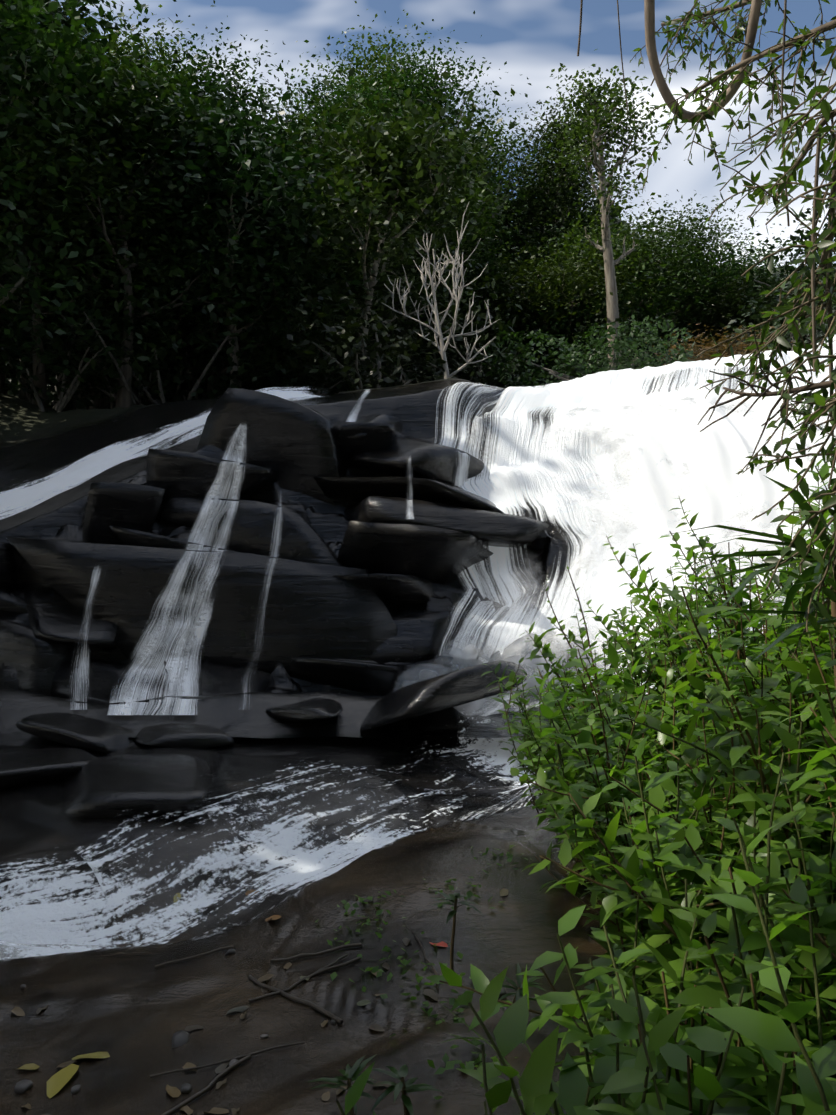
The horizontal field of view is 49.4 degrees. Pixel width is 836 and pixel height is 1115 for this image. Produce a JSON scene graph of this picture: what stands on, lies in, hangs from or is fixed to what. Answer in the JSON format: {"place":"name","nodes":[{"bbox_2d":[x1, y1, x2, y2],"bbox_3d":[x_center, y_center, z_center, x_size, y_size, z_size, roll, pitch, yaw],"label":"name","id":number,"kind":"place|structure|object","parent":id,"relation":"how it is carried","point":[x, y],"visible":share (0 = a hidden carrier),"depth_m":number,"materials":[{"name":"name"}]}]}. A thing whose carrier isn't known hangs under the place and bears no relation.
{"place":"outdoors","nodes":[
{"label":"outdoors","id":0,"kind":"place"},
{"bbox_2d":[241,492,283,708],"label":"water rivulet","id":1,"kind":"structure","parent":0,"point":[277,536],"depth_m":14.29,"materials":[{"name":"white liquid"}]},
{"bbox_2d":[0,267,823,1114],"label":"ground","id":2,"kind":"structure","parent":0,"point":[132,1015],"depth_m":5.11,"materials":[{"name":"black stone"}]},
{"bbox_2d":[0,315,119,408],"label":"bush","id":3,"kind":"object","parent":2,"relation":"on","point":[6,386],"visible":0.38,"depth_m":22.62,"materials":[{"name":"green plant"}]},
{"bbox_2d":[0,280,157,412],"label":"bush","id":4,"kind":"object","parent":2,"relation":"on","point":[63,399],"visible":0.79,"depth_m":21.28,"materials":[{"name":"green plant"}]},
{"bbox_2d":[68,567,105,709],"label":"water rivulet","id":5,"kind":"structure","parent":2,"relation":"on","point":[84,669],"depth_m":13.17,"materials":[{"name":"white liquid"}]},
{"bbox_2d":[0,147,179,400],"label":"tree","id":6,"kind":"object","parent":2,"relation":"on","point":[21,394],"visible":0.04,"depth_m":24.52,"materials":[{"name":"green plant"}]},
{"bbox_2d":[0,0,190,394],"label":"tree","id":7,"kind":"object","parent":2,"relation":"on","point":[107,25],"visible":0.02,"depth_m":24.08,"materials":[{"name":"green plant"}]},
{"bbox_2d":[0,0,197,369],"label":"tree","id":8,"kind":"object","parent":2,"relation":"on","point":[30,42],"visible":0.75,"depth_m":19.60,"materials":[{"name":"green plant"}]},
{"bbox_2d":[0,60,207,408],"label":"tree","id":9,"kind":"object","parent":2,"relation":"on","point":[41,381],"visible":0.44,"depth_m":21.00,"materials":[{"name":"green plant"}]},
{"bbox_2d":[17,275,202,408],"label":"bush","id":10,"kind":"object","parent":2,"relation":"on","point":[109,405],"visible":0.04,"depth_m":24.41,"materials":[{"name":"green plant"}]},
{"bbox_2d":[62,244,187,405],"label":"bush","id":11,"kind":"object","parent":2,"relation":"on","point":[140,303],"visible":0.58,"depth_m":21.22,"materials":[{"name":"green plant"}]},
{"bbox_2d":[8,5,246,409],"bbox_3d":[-11.083,-11.126,28.263,10.684,13.423,9.436,1,-3,-22],"label":"tree","id":12,"kind":"object","parent":2,"relation":"on","point":[116,45],"visible":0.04,"depth_m":27.57,"materials":[{"name":"green plant"}]},
{"bbox_2d":[20,256,242,404],"bbox_3d":[-6.429,-5.280,21.939,5.476,3.968,4.557,-2,-3,33],"label":"bush","id":13,"kind":"object","parent":2,"relation":"on","point":[151,396],"visible":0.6,"depth_m":21.88,"materials":[{"name":"green plant"}]},
{"bbox_2d":[81,1,235,103],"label":"tree","id":14,"kind":"object","parent":2,"relation":"on","point":[132,44],"depth_m":33.70,"materials":[{"name":"green plant"}]},
{"bbox_2d":[0,7,322,407],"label":"tree","id":15,"kind":"object","parent":2,"relation":"on","point":[123,138],"visible":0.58,"depth_m":21.53,"materials":[{"name":"green plant"}]},
{"bbox_2d":[30,144,292,399],"bbox_3d":[-6.756,-6.868,24.197,7.015,6.882,6.693,0,-3,-1],"label":"tree","id":16,"kind":"object","parent":2,"relation":"on","point":[147,270],"visible":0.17,"depth_m":23.36,"materials":[{"name":"green plant"}]},
{"bbox_2d":[108,425,246,714],"bbox_3d":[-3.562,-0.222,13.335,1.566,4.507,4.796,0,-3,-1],"label":"waterfall","id":17,"kind":"object","parent":2,"relation":"on","point":[155,669],"visible":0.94,"depth_m":13.60,"materials":[{"name":"white liquid"}]},
{"bbox_2d":[171,566,215,714],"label":"waterfall","id":18,"kind":"object","parent":2,"relation":"on","point":[184,706],"visible":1,"depth_m":13.23,"materials":[{"name":"white liquid"}]},
{"bbox_2d":[132,337,264,400],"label":"bush","id":19,"kind":"object","parent":2,"relation":"on","point":[202,362],"visible":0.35,"depth_m":23.80,"materials":[{"name":"green plant"}]},
{"bbox_2d":[77,0,327,389],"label":"tree","id":20,"kind":"object","parent":2,"relation":"on","point":[214,84],"visible":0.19,"depth_m":29.77,"materials":[{"name":"green plant"}]},
{"bbox_2d":[38,64,370,387],"bbox_3d":[-5.073,-7.996,22.830,8.734,9.298,8.624,-2,-3,35],"label":"tree","id":21,"kind":"object","parent":2,"relation":"on","point":[259,184],"visible":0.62,"depth_m":22.28,"materials":[{"name":"green plant"}]},
{"bbox_2d":[58,153,364,398],"bbox_3d":[-5.483,-6.646,24.411,8.421,6.504,9.111,0,-3,-1],"label":"tree","id":22,"kind":"object","parent":2,"relation":"on","point":[281,279],"visible":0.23,"depth_m":23.13,"materials":[{"name":"green plant"}]},
{"bbox_2d":[110,149,399,392],"bbox_3d":[-4.557,-7.265,25.993,8.992,7.875,9.240,0,-3,-1],"label":"tree","id":23,"kind":"object","parent":2,"relation":"on","point":[284,249],"visible":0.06,"depth_m":24.12,"materials":[{"name":"green plant"}]},
{"bbox_2d":[7,933,505,1114],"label":"pebbles and twigs","id":24,"kind":"object","parent":2,"relation":"on","point":[181,1038],"visible":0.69,"depth_m":3.76,"materials":[{"name":"brown wood"}]},
{"bbox_2d":[0,661,527,818],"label":"rocks","id":25,"kind":"object","parent":2,"relation":"on","point":[133,784],"visible":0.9,"depth_m":9.62,"materials":[{"name":"black stone"}]},
{"bbox_2d":[0,388,548,703],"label":"rocks","id":26,"kind":"object","parent":2,"relation":"on","point":[325,604],"visible":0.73,"depth_m":13.95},
{"bbox_2d":[0,386,328,519],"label":"water cascade","id":27,"kind":"object","parent":26,"relation":"on","point":[18,499],"visible":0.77,"depth_m":16.27,"materials":[{"name":"white liquid"}]},
{"bbox_2d":[0,708,554,959],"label":"river foam","id":28,"kind":"object","parent":2,"relation":"on","point":[31,930],"visible":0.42,"depth_m":7.24,"materials":[{"name":"white"}]},
{"bbox_2d":[12,856,545,1114],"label":"fallen leaves","id":29,"kind":"object","parent":2,"relation":"on","point":[58,1081],"visible":0.81,"depth_m":3.64,"materials":[{"name":"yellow plant"}]},
{"bbox_2d":[210,75,384,388],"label":"tree","id":30,"kind":"object","parent":2,"relation":"on","point":[301,123],"visible":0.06,"depth_m":32.62,"materials":[{"name":"green plant"}]},
{"bbox_2d":[241,333,353,393],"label":"bush","id":31,"kind":"object","parent":2,"relation":"on","point":[264,384],"visible":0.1,"depth_m":25.43,"materials":[{"name":"green plant"}]},
{"bbox_2d":[217,222,393,387],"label":"tree","id":32,"kind":"object","parent":2,"relation":"on","point":[305,284],"depth_m":28.16,"materials":[{"name":"green plant"}]},
{"bbox_2d":[5,214,624,409],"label":"undergrowth","id":33,"kind":"object","parent":2,"relation":"on","point":[81,403],"depth_m":32.48,"materials":[{"name":"green plant"}]},
{"bbox_2d":[135,707,570,737],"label":"water pool","id":34,"kind":"structure","parent":2,"relation":"on","point":[483,730],"depth_m":10.84,"materials":[{"name":"black liquid"}]},
{"bbox_2d":[244,38,478,380],"bbox_3d":[-3.102,-11.850,36.417,10.798,15.771,10.276,0,-3,-1],"label":"tree","id":35,"kind":"object","parent":2,"relation":"on","point":[339,93],"visible":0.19,"depth_m":34.46,"materials":[{"name":"green plant"}]},
{"bbox_2d":[5,94,720,388],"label":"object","id":36,"kind":"object","parent":2,"relation":"on","point":[508,240],"visible":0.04,"depth_m":44.30,"materials":[{"name":"green plant"}]},
{"bbox_2d":[286,286,445,389],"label":"bush","id":37,"kind":"object","parent":2,"relation":"on","point":[350,338],"visible":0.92,"depth_m":20.97,"materials":[{"name":"green plant"}]},
{"bbox_2d":[286,134,451,394],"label":"tree","id":38,"kind":"object","parent":2,"relation":"on","point":[363,231],"depth_m":30.73,"materials":[{"name":"green plant"}]},
{"bbox_2d":[227,60,548,380],"bbox_3d":[-0.712,-8.471,25.081,8.520,9.806,8.280,0,-3,-1],"label":"tree","id":39,"kind":"object","parent":2,"relation":"on","point":[388,170],"visible":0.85,"depth_m":24.32,"materials":[{"name":"green plant"}]},
{"bbox_2d":[289,1,493,384],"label":"tree","id":40,"kind":"object","parent":2,"relation":"on","point":[368,62],"visible":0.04,"depth_m":37.87,"materials":[{"name":"green plant"}]},
{"bbox_2d":[258,233,525,388],"bbox_3d":[-0.680,-5.869,23.258,5.327,4.216,5.935,2,-3,-39],"label":"bush","id":41,"kind":"object","parent":2,"relation":"on","point":[362,296],"visible":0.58,"depth_m":23.03,"materials":[{"name":"green plant"}]},
{"bbox_2d":[311,128,517,377],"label":"tree","id":42,"kind":"object","parent":2,"relation":"on","point":[438,224],"visible":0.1,"depth_m":31.89,"materials":[{"name":"green plant"}]},
{"bbox_2d":[309,891,545,1114],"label":"seedlings","id":43,"kind":"object","parent":2,"relation":"on","point":[350,1074],"visible":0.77,"depth_m":2.92,"materials":[{"name":"green plant"}]},
{"bbox_2d":[312,10,550,278],"bbox_3d":[0.231,-13.154,37.660,9.550,16.951,10.121,-1,-3,19],"label":"tree","id":44,"kind":"object","parent":2,"relation":"on","point":[423,78],"visible":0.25,"depth_m":36.66,"materials":[{"name":"green plant"}]},
{"bbox_2d":[315,845,560,1099],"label":"plants","id":45,"kind":"object","parent":2,"relation":"on","point":[451,1064],"visible":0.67,"depth_m":3.98,"materials":[{"name":"green plant"}]},
{"bbox_2d":[382,202,499,378],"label":"dead tree","id":46,"kind":"object","parent":2,"relation":"on","point":[439,333],"visible":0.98,"depth_m":21.27,"materials":[{"name":"grey wood"}]},
{"bbox_2d":[411,185,516,372],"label":"tree","id":47,"kind":"object","parent":2,"relation":"on","point":[469,267],"visible":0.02,"depth_m":35.92,"materials":[{"name":"green plant"}]},
{"bbox_2d":[410,301,525,387],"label":"bush","id":48,"kind":"object","parent":2,"relation":"on","point":[453,355],"visible":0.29,"depth_m":25.66,"materials":[{"name":"green plant"}]},
{"bbox_2d":[389,290,549,387],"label":"bush","id":49,"kind":"object","parent":2,"relation":"on","point":[483,371],"visible":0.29,"depth_m":25.98,"materials":[{"name":"green plant"}]},
{"bbox_2d":[407,182,549,384],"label":"tree","id":50,"kind":"object","parent":2,"relation":"on","point":[477,267],"visible":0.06,"depth_m":35.39,"materials":[{"name":"green plant"}]},
{"bbox_2d":[425,156,535,379],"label":"tree","id":51,"kind":"object","parent":2,"relation":"on","point":[484,206],"visible":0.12,"depth_m":36.79,"materials":[{"name":"green plant"}]},
{"bbox_2d":[433,83,578,357],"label":"tree","id":52,"kind":"object","parent":2,"relation":"on","point":[502,157],"visible":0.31,"depth_m":41.12,"materials":[{"name":"green plant"}]},
{"bbox_2d":[457,246,559,387],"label":"tree","id":53,"kind":"object","parent":2,"relation":"on","point":[503,315],"visible":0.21,"depth_m":37.65,"materials":[{"name":"green plant"}]},
{"bbox_2d":[484,79,629,385],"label":"tree","id":54,"kind":"object","parent":2,"relation":"on","point":[556,205],"visible":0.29,"depth_m":41.04,"materials":[{"name":"green plant"}]},
{"bbox_2d":[451,212,682,381],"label":"tree","id":55,"kind":"object","parent":2,"relation":"on","point":[542,288],"visible":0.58,"depth_m":34.29,"materials":[{"name":"green plant"}]},
{"bbox_2d":[499,120,643,340],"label":"tree","id":56,"kind":"object","parent":2,"relation":"on","point":[583,204],"visible":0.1,"depth_m":42.12,"materials":[{"name":"green plant"}]},
{"bbox_2d":[484,263,670,383],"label":"bush","id":57,"kind":"object","parent":2,"relation":"on","point":[560,329],"visible":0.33,"depth_m":34.80,"materials":[{"name":"green plant"}]},
{"bbox_2d":[476,314,694,387],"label":"round bush","id":58,"kind":"object","parent":2,"relation":"on","point":[617,346],"visible":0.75,"depth_m":22.37,"materials":[{"name":"green plant"}]},
{"bbox_2d":[336,756,835,1114],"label":"bush","id":59,"kind":"object","parent":2,"relation":"on","point":[817,1084],"visible":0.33,"depth_m":1.50,"materials":[{"name":"green plant"}]},
{"bbox_2d":[513,318,664,386],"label":"bush","id":60,"kind":"object","parent":2,"relation":"on","point":[580,327],"visible":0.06,"depth_m":30.82,"materials":[{"name":"green plant"}]},
{"bbox_2d":[441,673,781,1114],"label":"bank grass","id":61,"kind":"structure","parent":2,"relation":"on","point":[530,1051],"depth_m":2.98,"materials":[{"name":"green plant"}]},
{"bbox_2d":[542,49,684,365],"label":"tree","id":62,"kind":"object","parent":2,"relation":"on","point":[595,133],"visible":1,"depth_m":31.07,"materials":[{"name":"green plant"}]},
{"bbox_2d":[507,195,727,359],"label":"tree","id":63,"kind":"object","parent":2,"relation":"on","point":[646,274],"visible":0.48,"depth_m":35.94,"materials":[{"name":"green plant"}]},
{"bbox_2d":[471,520,769,707],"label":"water mist","id":64,"kind":"object","parent":2,"relation":"on","point":[620,589],"visible":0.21,"depth_m":13.99,"materials":[{"name":"white liquid"}]},
{"bbox_2d":[413,334,835,715],"bbox_3d":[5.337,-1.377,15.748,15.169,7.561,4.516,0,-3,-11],"label":"waterfall","id":65,"kind":"object","parent":2,"relation":"on","point":[672,451],"visible":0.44,"depth_m":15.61,"materials":[{"name":"white liquid"}]},
{"bbox_2d":[425,536,835,1114],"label":"bush","id":66,"kind":"object","parent":2,"relation":"on","point":[676,1056],"visible":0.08,"depth_m":2.44,"materials":[{"name":"green plant"}]},
{"bbox_2d":[500,531,772,989],"bbox_3d":[1.914,0.596,3.627,3.160,2.685,6.271,0,-3,5],"label":"bush","id":67,"kind":"object","parent":2,"relation":"on","point":[667,831],"visible":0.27,"depth_m":4.02,"materials":[{"name":"green plant"}]},
{"bbox_2d":[441,565,833,1114],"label":"bush","id":68,"kind":"object","parent":2,"relation":"on","point":[539,1088],"visible":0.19,"depth_m":1.48,"materials":[{"name":"green plant"}]},
{"bbox_2d":[519,588,765,877],"bbox_3d":[2.832,0.199,3.937,5.236,3.473,6.463,0,-3,-1],"label":"bush","id":69,"kind":"object","parent":2,"relation":"on","point":[546,652],"visible":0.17,"depth_m":4.64,"materials":[{"name":"green plant"}]},
{"bbox_2d":[481,465,830,1114],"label":"bush","id":70,"kind":"object","parent":2,"relation":"on","point":[605,796],"visible":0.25,"depth_m":3.60,"materials":[{"name":"green plant"}]},
{"bbox_2d":[490,566,833,1114],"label":"bush","id":71,"kind":"object","parent":2,"relation":"on","point":[704,995],"visible":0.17,"depth_m":1.79,"materials":[{"name":"green plant"}]},
{"bbox_2d":[534,614,792,1098],"bbox_3d":[1.822,0.727,3.774,3.676,2.436,6.406,0,-3,-1],"label":"bush","id":72,"kind":"object","parent":2,"relation":"on","point":[696,944],"visible":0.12,"depth_m":3.72,"materials":[{"name":"green plant"}]},
{"bbox_2d":[499,572,835,1078],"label":"bush","id":73,"kind":"object","parent":2,"relation":"on","point":[614,660],"visible":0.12,"depth_m":4.62,"materials":[{"name":"green plant"}]},
{"bbox_2d":[510,531,835,1114],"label":"bush","id":74,"kind":"object","parent":2,"relation":"on","point":[662,1031],"visible":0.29,"depth_m":2.56,"materials":[{"name":"green plant"}]},
{"bbox_2d":[511,583,835,1114],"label":"bush","id":75,"kind":"object","parent":2,"relation":"on","point":[776,1062],"visible":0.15,"depth_m":3.38,"materials":[{"name":"green plant"}]},
{"bbox_2d":[514,536,835,958],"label":"bush","id":76,"kind":"object","parent":2,"relation":"on","point":[788,739],"visible":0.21,"depth_m":2.61,"materials":[{"name":"green plant"}]},
{"bbox_2d":[514,570,835,1107],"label":"bush","id":77,"kind":"object","parent":2,"relation":"on","point":[712,840],"visible":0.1,"depth_m":2.80,"materials":[{"name":"green plant"}]},
{"bbox_2d":[572,190,781,363],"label":"tree","id":78,"kind":"object","parent":2,"relation":"on","point":[679,235],"visible":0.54,"depth_m":37.55,"materials":[{"name":"green plant"}]},
{"bbox_2d":[521,497,835,1114],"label":"bush","id":79,"kind":"object","parent":2,"relation":"on","point":[814,958],"visible":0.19,"depth_m":3.14,"materials":[{"name":"green plant"}]},
{"bbox_2d":[524,459,835,1012],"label":"bush","id":80,"kind":"object","parent":2,"relation":"on","point":[547,704],"visible":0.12,"depth_m":4.14,"materials":[{"name":"green plant"}]},
{"bbox_2d":[529,513,833,994],"bbox_3d":[2.064,0.610,3.691,3.199,2.666,6.771,0,-3,8],"label":"bush","id":81,"kind":"object","parent":2,"relation":"on","point":[692,840],"visible":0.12,"depth_m":2.50,"materials":[{"name":"green plant"}]},
{"bbox_2d":[534,605,829,1102],"bbox_3d":[2.077,0.554,3.821,3.844,2.788,5.946,0,-3,-1],"label":"bush","id":82,"kind":"object","parent":2,"relation":"on","point":[668,953],"visible":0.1,"depth_m":2.89,"materials":[{"name":"green plant"}]},
{"bbox_2d":[530,535,835,1088],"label":"bush","id":83,"kind":"object","parent":2,"relation":"on","point":[729,881],"visible":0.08,"depth_m":3.12,"materials":[{"name":"green plant"}]},
{"bbox_2d":[531,501,835,1114],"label":"bush","id":84,"kind":"object","parent":2,"relation":"on","point":[609,1064],"visible":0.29,"depth_m":3.17,"materials":[{"name":"green plant"}]},
{"bbox_2d":[545,500,825,701],"bbox_3d":[2.447,0.104,4.968,3.330,3.095,4.139,0,-3,-1],"label":"tall bush","id":85,"kind":"object","parent":2,"relation":"on","point":[595,642],"visible":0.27,"depth_m":5.54,"materials":[{"name":"green plant"}]},
{"bbox_2d":[546,475,835,1114],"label":"bush","id":86,"kind":"object","parent":2,"relation":"on","point":[766,731],"visible":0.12,"depth_m":2.21,"materials":[{"name":"green plant"}]},
{"bbox_2d":[554,517,835,1033],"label":"bush","id":87,"kind":"object","parent":2,"relation":"on","point":[798,889],"visible":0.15,"depth_m":2.78,"materials":[{"name":"green plant"}]},
{"bbox_2d":[555,583,835,1073],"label":"bush","id":88,"kind":"object","parent":2,"relation":"on","point":[740,931],"visible":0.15,"depth_m":1.93,"materials":[{"name":"green plant"}]},
{"bbox_2d":[557,615,835,1089],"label":"bush","id":89,"kind":"object","parent":2,"relation":"on","point":[755,940],"visible":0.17,"depth_m":1.83,"materials":[{"name":"green plant"}]},
{"bbox_2d":[565,469,835,1110],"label":"bush","id":90,"kind":"object","parent":2,"relation":"on","point":[689,755],"visible":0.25,"depth_m":2.89,"materials":[{"name":"green plant"}]},
{"bbox_2d":[577,0,835,672],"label":"vine branches","id":91,"kind":"object","parent":2,"relation":"on","point":[825,247],"visible":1,"depth_m":3.15,"materials":[{"name":"green plant"}]},
{"bbox_2d":[634,313,793,365],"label":"bush","id":92,"kind":"object","parent":2,"relation":"on","point":[720,349],"visible":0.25,"depth_m":26.60,"materials":[{"name":"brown plant"}]},
{"bbox_2d":[632,218,802,347],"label":"tree","id":93,"kind":"object","parent":2,"relation":"on","point":[723,275],"visible":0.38,"depth_m":37.29,"materials":[{"name":"green plant"}]},
{"bbox_2d":[655,510,835,1022],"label":"bush","id":94,"kind":"object","parent":2,"relation":"on","point":[790,935],"visible":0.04,"depth_m":1.90,"materials":[{"name":"green plant"}]},
{"bbox_2d":[660,253,833,351],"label":"bush","id":95,"kind":"object","parent":2,"relation":"on","point":[731,311],"visible":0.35,"depth_m":36.21,"materials":[{"name":"green plant"}]},
{"bbox_2d":[659,476,835,700],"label":"plant strap","id":96,"kind":"object","parent":2,"relation":"on","point":[800,499],"visible":0.71,"depth_m":3.07,"materials":[{"name":"green plant"}]},
{"bbox_2d":[720,272,835,351],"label":"bush","id":97,"kind":"object","parent":2,"relation":"on","point":[760,315],"visible":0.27,"depth_m":26.99,"materials":[{"name":"green plant"}]},
{"bbox_2d":[721,217,835,317],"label":"bush","id":98,"kind":"object","parent":2,"relation":"on","point":[772,247],"visible":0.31,"depth_m":31.79,"materials":[{"name":"green plant"}]},
{"bbox_2d":[740,234,833,350],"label":"bush","id":99,"kind":"object","parent":2,"relation":"on","point":[755,287],"visible":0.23,"depth_m":31.82,"materials":[{"name":"green plant"}]},
{"bbox_2d":[51,0,835,267],"label":"sky","id":100,"kind":"structure","parent":0,"point":[533,37],"materials":[{"name":"blue"}]},
{"bbox_2d":[393,619,705,715],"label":"water mist","id":101,"kind":"structure","parent":0,"point":[441,669],"depth_m":13.01,"materials":[{"name":"white liquid"}]},
{"bbox_2d":[697,335,832,470],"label":"tree branch","id":102,"kind":"object","parent":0,"point":[797,390],"visible":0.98,"depth_m":3.02,"materials":[{"name":"green plant"}]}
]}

